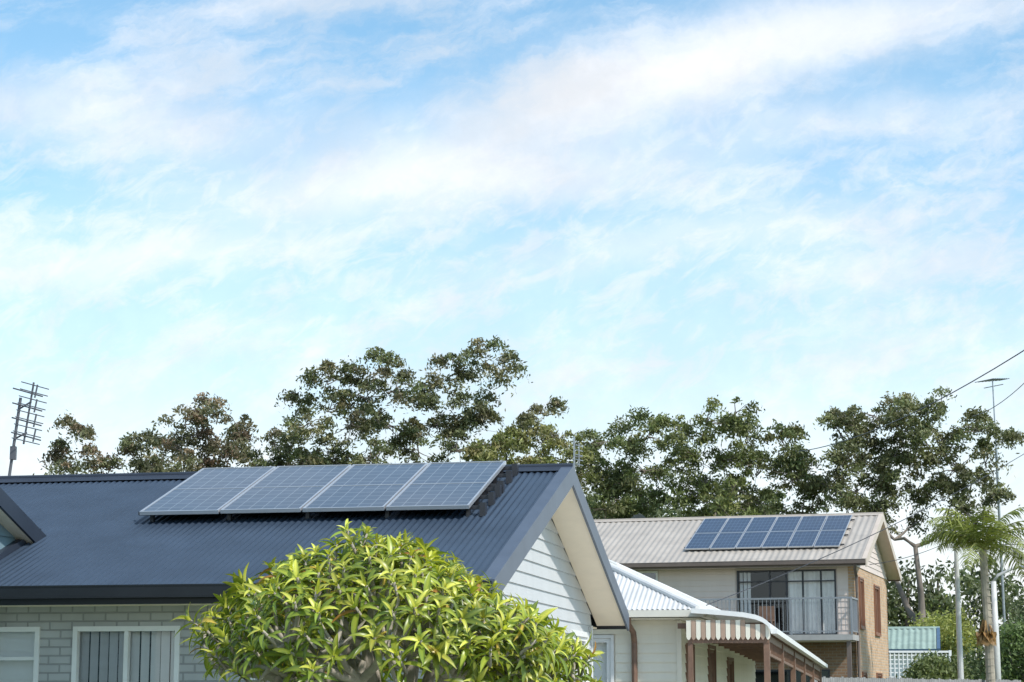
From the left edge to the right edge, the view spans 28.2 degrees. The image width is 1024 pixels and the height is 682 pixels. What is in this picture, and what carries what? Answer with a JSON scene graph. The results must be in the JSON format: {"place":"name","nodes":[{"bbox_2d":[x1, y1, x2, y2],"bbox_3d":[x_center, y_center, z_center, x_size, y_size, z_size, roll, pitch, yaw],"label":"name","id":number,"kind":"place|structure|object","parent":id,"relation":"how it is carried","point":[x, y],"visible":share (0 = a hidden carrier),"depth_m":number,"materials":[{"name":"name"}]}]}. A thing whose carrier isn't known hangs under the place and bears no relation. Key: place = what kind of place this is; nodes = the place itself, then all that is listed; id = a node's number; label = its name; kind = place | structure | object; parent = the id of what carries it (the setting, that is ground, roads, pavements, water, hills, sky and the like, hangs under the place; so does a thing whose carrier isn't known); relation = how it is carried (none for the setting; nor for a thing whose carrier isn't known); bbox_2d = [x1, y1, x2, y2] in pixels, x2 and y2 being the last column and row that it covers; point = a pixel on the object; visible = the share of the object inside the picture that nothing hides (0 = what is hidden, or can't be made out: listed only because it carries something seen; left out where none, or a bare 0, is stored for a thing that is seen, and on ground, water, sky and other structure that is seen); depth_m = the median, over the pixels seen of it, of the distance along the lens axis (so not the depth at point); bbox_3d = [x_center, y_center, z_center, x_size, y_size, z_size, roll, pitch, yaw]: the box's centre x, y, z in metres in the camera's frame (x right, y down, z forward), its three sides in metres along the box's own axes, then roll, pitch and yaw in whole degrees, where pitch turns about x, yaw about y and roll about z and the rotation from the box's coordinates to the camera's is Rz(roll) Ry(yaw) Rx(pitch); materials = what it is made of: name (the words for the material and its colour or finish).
{"place":"outdoors","nodes":[
{"label":"outdoors","id":0,"kind":"place"},
{"bbox_2d":[0,0,1023,667],"label":"sky","id":1,"kind":"structure","parent":0,"point":[798,209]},
{"bbox_2d":[715,606,774,625],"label":"balcony chairs","id":2,"kind":"object","parent":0,"point":[770,616],"visible":0.14,"depth_m":60.32,"materials":[{"name":"brown wood"}]},
{"bbox_2d":[787,634,858,640],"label":"balcony slab","id":3,"kind":"structure","parent":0,"point":[853,637],"depth_m":58.84,"materials":[{"name":"grey concrete"}]},
{"bbox_2d":[698,596,858,634],"bbox_3d":[7.458,8.132,60.124,5.300,1.080,1.425,-3,-10,17],"label":"balcony railing","id":4,"kind":"object","parent":3,"relation":"on","point":[853,619],"visible":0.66,"depth_m":59.18,"materials":[{"name":"grey metal"}]},
{"bbox_2d":[794,640,855,642],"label":"balcony soffit","id":5,"kind":"structure","parent":3,"relation":"attached to","point":[798,641],"depth_m":59.22,"materials":[{"name":"grey paint"}]},
{"label":"ground","id":6,"kind":"structure","parent":0,"visible":0},
{"bbox_2d":[0,487,45,559],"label":"wing","id":7,"kind":"structure","parent":6,"relation":"on","point":[19,527],"depth_m":21.70,"materials":[{"name":"metal"}]},
{"bbox_2d":[33,410,117,474],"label":"eucalyptus tree","id":8,"kind":"object","parent":6,"relation":"on","point":[60,460],"visible":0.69,"depth_m":100.48,"materials":[{"name":"green plant"}]},
{"bbox_2d":[90,425,184,473],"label":"eucalyptus tree","id":9,"kind":"object","parent":6,"relation":"on","point":[128,445],"visible":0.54,"depth_m":101.87,"materials":[{"name":"green plant"}]},
{"bbox_2d":[142,392,261,471],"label":"eucalyptus tree","id":10,"kind":"object","parent":6,"relation":"on","point":[237,434],"visible":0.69,"depth_m":98.87,"materials":[{"name":"green plant"}]},
{"bbox_2d":[223,414,326,466],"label":"eucalyptus tree","id":11,"kind":"object","parent":6,"relation":"on","point":[286,448],"visible":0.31,"depth_m":103.72,"materials":[{"name":"green plant"}]},
{"bbox_2d":[274,346,432,465],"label":"eucalyptus tree","id":12,"kind":"object","parent":6,"relation":"on","point":[362,427],"visible":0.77,"depth_m":100.41,"materials":[{"name":"green plant"}]},
{"bbox_2d":[170,519,603,681],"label":"broadleaf garden tree","id":13,"kind":"object","parent":6,"relation":"on","point":[441,621],"visible":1,"depth_m":10.21,"materials":[{"name":"green plant"}]},
{"bbox_2d":[380,335,568,462],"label":"eucalyptus tree","id":14,"kind":"object","parent":6,"relation":"on","point":[456,428],"visible":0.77,"depth_m":101.69,"materials":[{"name":"green plant"}]},
{"bbox_2d":[460,418,602,494],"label":"eucalyptus tree","id":15,"kind":"object","parent":6,"relation":"on","point":[513,439],"visible":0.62,"depth_m":97.26,"materials":[{"name":"green plant"}]},
{"bbox_2d":[575,405,704,518],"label":"eucalyptus tree","id":16,"kind":"object","parent":6,"relation":"on","point":[625,478],"visible":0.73,"depth_m":101.86,"materials":[{"name":"green plant"}]},
{"bbox_2d":[593,560,827,681],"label":"cream cottage","id":17,"kind":"structure","parent":6,"relation":"on","point":[672,635],"depth_m":30.68,"materials":[{"name":"metal"}]},
{"bbox_2d":[685,643,694,681],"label":"side window frame","id":18,"kind":"structure","parent":17,"relation":"in","point":[686,645],"depth_m":31.13,"materials":[{"name":"brown paint"}]},
{"bbox_2d":[707,645,716,681],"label":"side window frame","id":19,"kind":"structure","parent":17,"relation":"in","point":[712,669],"depth_m":35.13,"materials":[{"name":"brown paint"}]},
{"bbox_2d":[726,657,733,681],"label":"side window frame","id":20,"kind":"structure","parent":17,"relation":"in","point":[730,661],"depth_m":38.12,"materials":[{"name":"brown paint"}]},
{"bbox_2d":[647,395,773,516],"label":"eucalyptus tree","id":21,"kind":"object","parent":6,"relation":"on","point":[725,491],"visible":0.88,"depth_m":99.63,"materials":[{"name":"green plant"}]},
{"bbox_2d":[717,413,842,515],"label":"eucalyptus tree","id":22,"kind":"object","parent":6,"relation":"on","point":[799,462],"visible":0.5,"depth_m":101.21,"materials":[{"name":"green plant"}]},
{"bbox_2d":[583,483,1023,676],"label":"distant tree line","id":23,"kind":"object","parent":6,"relation":"on","point":[935,599],"visible":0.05,"depth_m":114.07,"materials":[{"name":"green plant"}]},
{"bbox_2d":[755,642,857,677],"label":"front wall","id":24,"kind":"structure","parent":6,"relation":"on","point":[833,655],"depth_m":60.10,"materials":[{"name":"brown brick"}]},
{"bbox_2d":[638,567,838,633],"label":"front wall","id":25,"kind":"structure","parent":24,"relation":"on","point":[736,570],"depth_m":60.99,"materials":[{"name":"beige paint"}]},
{"bbox_2d":[636,571,657,580],"bbox_3d":[3.936,7.298,62.199,1.050,0.550,0.125,-3,-10,17],"label":"window frame","id":26,"kind":"object","parent":25,"relation":"attached to","point":[642,572],"visible":0.31,"depth_m":62.10,"materials":[{"name":"white metal"}]},
{"bbox_2d":[643,573,655,579],"bbox_3d":[3.942,7.302,62.220,1.030,0.530,0.001,-3,-10,17],"label":"window glass","id":27,"kind":"object","parent":26,"relation":"on","point":[652,575],"visible":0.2,"depth_m":62.15,"materials":[{"name":"grey glass"}]},
{"bbox_2d":[659,567,849,633],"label":"front boards","id":28,"kind":"object","parent":25,"relation":"attached to","point":[707,583],"visible":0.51,"depth_m":61.46,"materials":[{"name":"beige paint"}]},
{"bbox_2d":[743,572,788,633],"bbox_3d":[8.641,8.048,62.278,3.170,2.140,0.001,-3,-10,17],"label":"sliding door","id":29,"kind":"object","parent":25,"relation":"attached to","point":[778,589],"depth_m":62.56,"materials":[{"name":"clear glass"}]},
{"bbox_2d":[737,569,836,634],"bbox_3d":[8.181,7.792,60.796,2.970,1.940,0.125,-3,-10,17],"label":"balcony sliding door frame","id":30,"kind":"object","parent":25,"relation":"attached to","point":[785,581],"visible":0.76,"depth_m":60.70,"materials":[{"name":"black metal"}]},
{"bbox_2d":[740,572,750,612],"bbox_3d":[7.010,7.868,61.239,0.318,1.940,0.030,-3,-10,17],"label":"balcony sliding door blind","id":31,"kind":"object","parent":30,"relation":"attached to","point":[746,574],"visible":0.6,"depth_m":61.30,"materials":[{"name":"fabric"}]},
{"bbox_2d":[788,571,835,633],"bbox_3d":[8.914,7.772,60.681,1.400,1.940,0.050,-3,-10,17],"label":"balcony sliding door blind","id":32,"kind":"object","parent":30,"relation":"attached to","point":[811,589],"visible":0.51,"depth_m":60.68,"materials":[{"name":"fabric"}]},
{"bbox_2d":[756,669,829,681],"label":"door frame","id":33,"kind":"object","parent":24,"relation":"attached to","point":[828,670],"visible":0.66,"depth_m":60.35,"materials":[{"name":"wood"}]},
{"bbox_2d":[755,671,827,681],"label":"door glass","id":34,"kind":"object","parent":33,"relation":"attached to","point":[759,675],"visible":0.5,"depth_m":60.51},
{"bbox_2d":[739,581,888,666],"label":"back wall","id":35,"kind":"structure","parent":6,"relation":"on","point":[886,601],"depth_m":67.86,"materials":[{"name":"beige brick"}]},
{"bbox_2d":[619,559,899,580],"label":"gutters and fascia","id":36,"kind":"object","parent":35,"relation":"on","point":[747,564],"visible":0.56,"depth_m":60.74,"materials":[{"name":"grey metal"}]},
{"bbox_2d":[595,515,877,562],"bbox_3d":[5.024,6.234,63.825,12.500,1.723,4.550,-3,-10,17],"label":"roof","id":37,"kind":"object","parent":36,"relation":"on","point":[646,541],"visible":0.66,"depth_m":62.77,"materials":[{"name":"beige metal"}]},
{"bbox_2d":[594,512,882,521],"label":"ridge cap","id":38,"kind":"object","parent":37,"relation":"on","point":[699,518],"visible":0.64,"depth_m":65.75,"materials":[{"name":"beige metal"}]},
{"bbox_2d":[684,515,854,549],"bbox_3d":[8.005,5.928,63.292,4.900,1.214,3.147,-3,-10,17],"label":"solar panel array","id":39,"kind":"object","parent":37,"relation":"on","point":[743,533],"visible":1,"depth_m":63.18,"materials":[{"name":"glass"}]},
{"bbox_2d":[862,514,901,582],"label":"barge boards","id":40,"kind":"object","parent":36,"relation":"on","point":[880,521],"visible":0.48,"depth_m":63.02,"materials":[{"name":"beige wood"}]},
{"bbox_2d":[634,567,806,578],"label":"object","id":41,"kind":"object","parent":40,"relation":"attached to","point":[748,568],"visible":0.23,"depth_m":69.07,"materials":[{"name":"beige metal"}]},
{"bbox_2d":[631,514,645,518],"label":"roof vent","id":42,"kind":"object","parent":41,"relation":"on","point":[639,516],"visible":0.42,"depth_m":66.85,"materials":[{"name":"grey metal"}]},
{"bbox_2d":[637,524,899,580],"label":"soffit lining","id":43,"kind":"object","parent":40,"relation":"attached to","point":[886,553],"visible":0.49,"depth_m":66.14,"materials":[{"name":"beige paint"}]},
{"bbox_2d":[847,641,851,677],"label":"balcony posts","id":44,"kind":"object","parent":6,"relation":"on","point":[849,661],"visible":0.33,"depth_m":58.62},
{"bbox_2d":[853,563,860,677],"bbox_3d":[10.094,9.185,59.584,0.110,5.382,0.548,-2,-10,13],"label":"downpipe","id":45,"kind":"object","parent":6,"relation":"on","point":[858,642],"visible":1,"depth_m":59.89,"materials":[{"name":"brown metal"}]},
{"bbox_2d":[848,566,888,678],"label":"side wall","id":46,"kind":"structure","parent":6,"relation":"on","point":[874,652],"depth_m":63.50,"materials":[{"name":"beige brick"}]},
{"bbox_2d":[858,577,865,629],"bbox_3d":[10.494,7.898,61.443,0.150,1.550,1.000,-3,-10,17],"label":"side window frame","id":47,"kind":"object","parent":46,"relation":"attached to","point":[861,603],"visible":0.81,"depth_m":61.64,"materials":[{"name":"brown wood"}]},
{"bbox_2d":[856,541,886,579],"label":"gable boards","id":48,"kind":"object","parent":46,"relation":"on","point":[877,569],"visible":0.55,"depth_m":65.38,"materials":[{"name":"white wood"}]},
{"bbox_2d":[873,584,881,636],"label":"side window frame","id":49,"kind":"object","parent":46,"relation":"attached to","point":[877,610],"visible":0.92,"depth_m":65.09,"materials":[{"name":"brown wood"}]},
{"bbox_2d":[876,673,882,677],"bbox_3d":[11.590,11.145,64.521,0.150,1.300,1.300,-3,-10,17],"label":"side window frame","id":50,"kind":"object","parent":46,"relation":"attached to","point":[879,675],"visible":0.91,"depth_m":64.69,"materials":[{"name":"brown wood"}]},
{"bbox_2d":[787,385,1023,626],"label":"eucalyptus tree","id":51,"kind":"object","parent":6,"relation":"on","point":[920,433],"visible":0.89,"depth_m":100.06,"materials":[{"name":"green plant"}]},
{"bbox_2d":[888,626,940,678],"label":"green roof cottage","id":52,"kind":"structure","parent":6,"relation":"on","point":[922,638],"depth_m":85.43,"materials":[{"name":"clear metal"}]},
{"bbox_2d":[814,676,1020,681],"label":"paling fence","id":53,"kind":"object","parent":6,"relation":"on","point":[856,679],"visible":0.94,"depth_m":53.62,"materials":[{"name":"grey wood"}]},
{"bbox_2d":[889,650,951,678],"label":"white lattice screen","id":54,"kind":"object","parent":6,"relation":"on","point":[907,659],"visible":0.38,"depth_m":81.05,"materials":[{"name":"white wood"}]},
{"bbox_2d":[895,652,957,679],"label":"hedge shrub","id":55,"kind":"object","parent":6,"relation":"on","point":[929,667],"visible":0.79,"depth_m":73.81,"materials":[{"name":"green plant"}]},
{"bbox_2d":[905,594,984,661],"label":"flowering shrub","id":56,"kind":"object","parent":6,"relation":"on","point":[947,624],"visible":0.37,"depth_m":90.31,"materials":[{"name":"green plant"}]},
{"bbox_2d":[918,648,973,679],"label":"hedge shrub","id":57,"kind":"object","parent":6,"relation":"on","point":[954,664],"visible":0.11,"depth_m":76.75,"materials":[{"name":"green plant"}]},
{"bbox_2d":[945,545,966,679],"bbox_3d":[13.450,9.026,61.359,0.700,6.300,0.200,0,-10,0],"label":"service pole","id":58,"kind":"object","parent":6,"relation":"on","point":[959,631],"visible":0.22,"depth_m":61.42,"materials":[{"name":"metal"}]},
{"bbox_2d":[919,505,1023,681],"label":"palm tree","id":59,"kind":"object","parent":6,"relation":"on","point":[991,535],"visible":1,"depth_m":59.58,"materials":[{"name":"green plant"}]},
{"bbox_2d":[950,611,1023,679],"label":"hedge shrub","id":60,"kind":"object","parent":6,"relation":"on","point":[971,661],"visible":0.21,"depth_m":87.04,"materials":[{"name":"green plant"}]},
{"bbox_2d":[975,378,1009,631],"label":"tv antenna mast","id":61,"kind":"object","parent":6,"relation":"on","point":[999,517],"visible":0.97,"depth_m":104.07,"materials":[{"name":"metal"}]},
{"bbox_2d":[980,614,1023,681],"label":"hedge shrub","id":62,"kind":"object","parent":6,"relation":"on","point":[1014,638],"visible":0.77,"depth_m":72.66,"materials":[{"name":"green plant"}]},
{"bbox_2d":[991,565,1023,679],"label":"street lamp","id":63,"kind":"object","parent":6,"relation":"on","point":[995,627],"visible":0.77,"depth_m":64.36,"materials":[{"name":"metal"}]},
{"bbox_2d":[999,585,1023,627],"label":"hedge shrub","id":64,"kind":"object","parent":6,"relation":"on","point":[1020,607],"visible":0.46,"depth_m":89.17,"materials":[{"name":"green plant"}]},
{"bbox_3d":[-5.881,5.796,24.512,12.600,0.119,7.800,-2,-10,11],"label":"floor slab","id":65,"kind":"object","parent":6,"relation":"on","visible":0},
{"bbox_2d":[0,605,435,681],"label":"front wall","id":66,"kind":"structure","parent":65,"relation":"on","point":[56,624],"depth_m":20.63,"materials":[{"name":"grey paint"}]},
{"bbox_2d":[0,627,40,681],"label":"window frame","id":67,"kind":"object","parent":66,"relation":"attached to","point":[36,630],"visible":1,"depth_m":20.72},
{"bbox_2d":[0,632,34,681],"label":"blind window","id":68,"kind":"structure","parent":67,"relation":"attached to","point":[16,644],"depth_m":20.85,"materials":[{"name":"fabric"}]},
{"bbox_2d":[88,632,109,681],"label":"dark room window","id":69,"kind":"structure","parent":66,"relation":"attached to","point":[98,657],"depth_m":22.25,"materials":[{"name":"black glass"}]},
{"bbox_2d":[71,626,180,681],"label":"window frame","id":70,"kind":"object","parent":66,"relation":"attached to","point":[76,651],"visible":0.93,"depth_m":20.55,"materials":[{"name":"white wood"}]},
{"bbox_2d":[80,631,123,681],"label":"blind window","id":71,"kind":"structure","parent":70,"relation":"attached to","point":[103,662],"depth_m":20.69,"materials":[{"name":"fabric"}]},
{"bbox_2d":[130,631,174,681],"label":"blind window","id":72,"kind":"structure","parent":70,"relation":"attached to","point":[158,673],"depth_m":20.58,"materials":[{"name":"fabric"}]},
{"bbox_2d":[139,631,170,681],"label":"dark room window","id":73,"kind":"structure","parent":66,"relation":"attached to","point":[150,656],"depth_m":22.13,"materials":[{"name":"black glass"}]},
{"bbox_2d":[482,466,628,630],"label":"barge boards","id":74,"kind":"object","parent":66,"relation":"on","point":[508,560],"visible":0.86,"depth_m":22.30,"materials":[{"name":"metal"}]},
{"bbox_2d":[0,471,557,585],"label":"roof","id":75,"kind":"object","parent":74,"relation":"attached to","point":[100,532],"visible":0.66,"depth_m":21.78,"materials":[{"name":"blue metal"}]},
{"bbox_2d":[138,461,517,521],"bbox_3d":[-2.053,1.700,23.200,3.953,0.817,2.003,-2,-10,11],"label":"solar panel array","id":76,"kind":"object","parent":75,"relation":"on","point":[308,490],"visible":1,"depth_m":23.03,"materials":[{"name":"glass"}]},
{"bbox_2d":[0,488,624,628],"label":"soffit lining","id":77,"kind":"object","parent":74,"relation":"attached to","point":[574,535],"visible":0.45,"depth_m":25.82,"materials":[{"name":"beige paint"}]},
{"bbox_2d":[0,581,625,628],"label":"gutters and fascia","id":78,"kind":"object","parent":74,"relation":"attached to","point":[113,594],"visible":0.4,"depth_m":20.05,"materials":[{"name":"metal"}]},
{"bbox_2d":[552,519,592,616],"bbox_3d":[-5.440,2.860,27.232,13.400,1.576,4.450,-2,-10,11],"label":"wall trim","id":79,"kind":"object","parent":74,"relation":"attached to","point":[591,615],"visible":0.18,"depth_m":26.88,"materials":[{"name":"metal"}]},
{"bbox_2d":[8,381,48,475],"bbox_3d":[-6.301,1.579,26.032,0.769,2.153,0.359,4,-11,-23],"label":"tv antenna","id":80,"kind":"object","parent":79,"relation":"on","point":[13,451],"visible":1,"depth_m":26.18,"materials":[{"name":"metal"}]},
{"bbox_2d":[0,463,572,482],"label":"ridge cap","id":81,"kind":"object","parent":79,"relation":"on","point":[187,475],"visible":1,"depth_m":24.92,"materials":[{"name":"metal"}]},
{"bbox_2d":[573,436,582,468],"bbox_3d":[0.995,2.569,30.000,0.207,2.350,0.117,6,-12,-33],"label":"tv antenna","id":82,"kind":"object","parent":79,"relation":"attached to","point":[579,456],"visible":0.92,"depth_m":30.15,"materials":[{"name":"metal"}]},
{"bbox_2d":[117,627,591,681],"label":"back wall","id":83,"kind":"structure","parent":65,"relation":"on","point":[589,628],"depth_m":28.45,"materials":[{"name":"grey paint"}]},
{"bbox_2d":[502,518,591,679],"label":"gable weatherboards","id":84,"kind":"object","parent":65,"relation":"on","point":[544,575],"visible":0.3,"depth_m":24.75,"materials":[{"name":"white wood"}]},
{"bbox_2d":[571,630,589,681],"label":"gable window frame","id":85,"kind":"object","parent":84,"relation":"attached to","point":[583,636],"visible":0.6,"depth_m":26.76,"materials":[{"name":"white wood"}]},
{"bbox_2d":[591,626,592,677],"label":"corner trims","id":86,"kind":"object","parent":84,"relation":"attached to","point":[592,646],"visible":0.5,"depth_m":27.43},
{"bbox_3d":[11.600,3.803,39.935,0.304,9.300,1.800,0,-10,0],"label":"timber utility pole","id":87,"kind":"object","parent":6,"relation":"on","visible":0},
{"bbox_2d":[706,350,1023,605],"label":"power lines","id":88,"kind":"object","parent":87,"relation":"attached to","point":[915,513],"visible":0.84,"depth_m":47.95,"materials":[{"name":"metal"}]}
]}

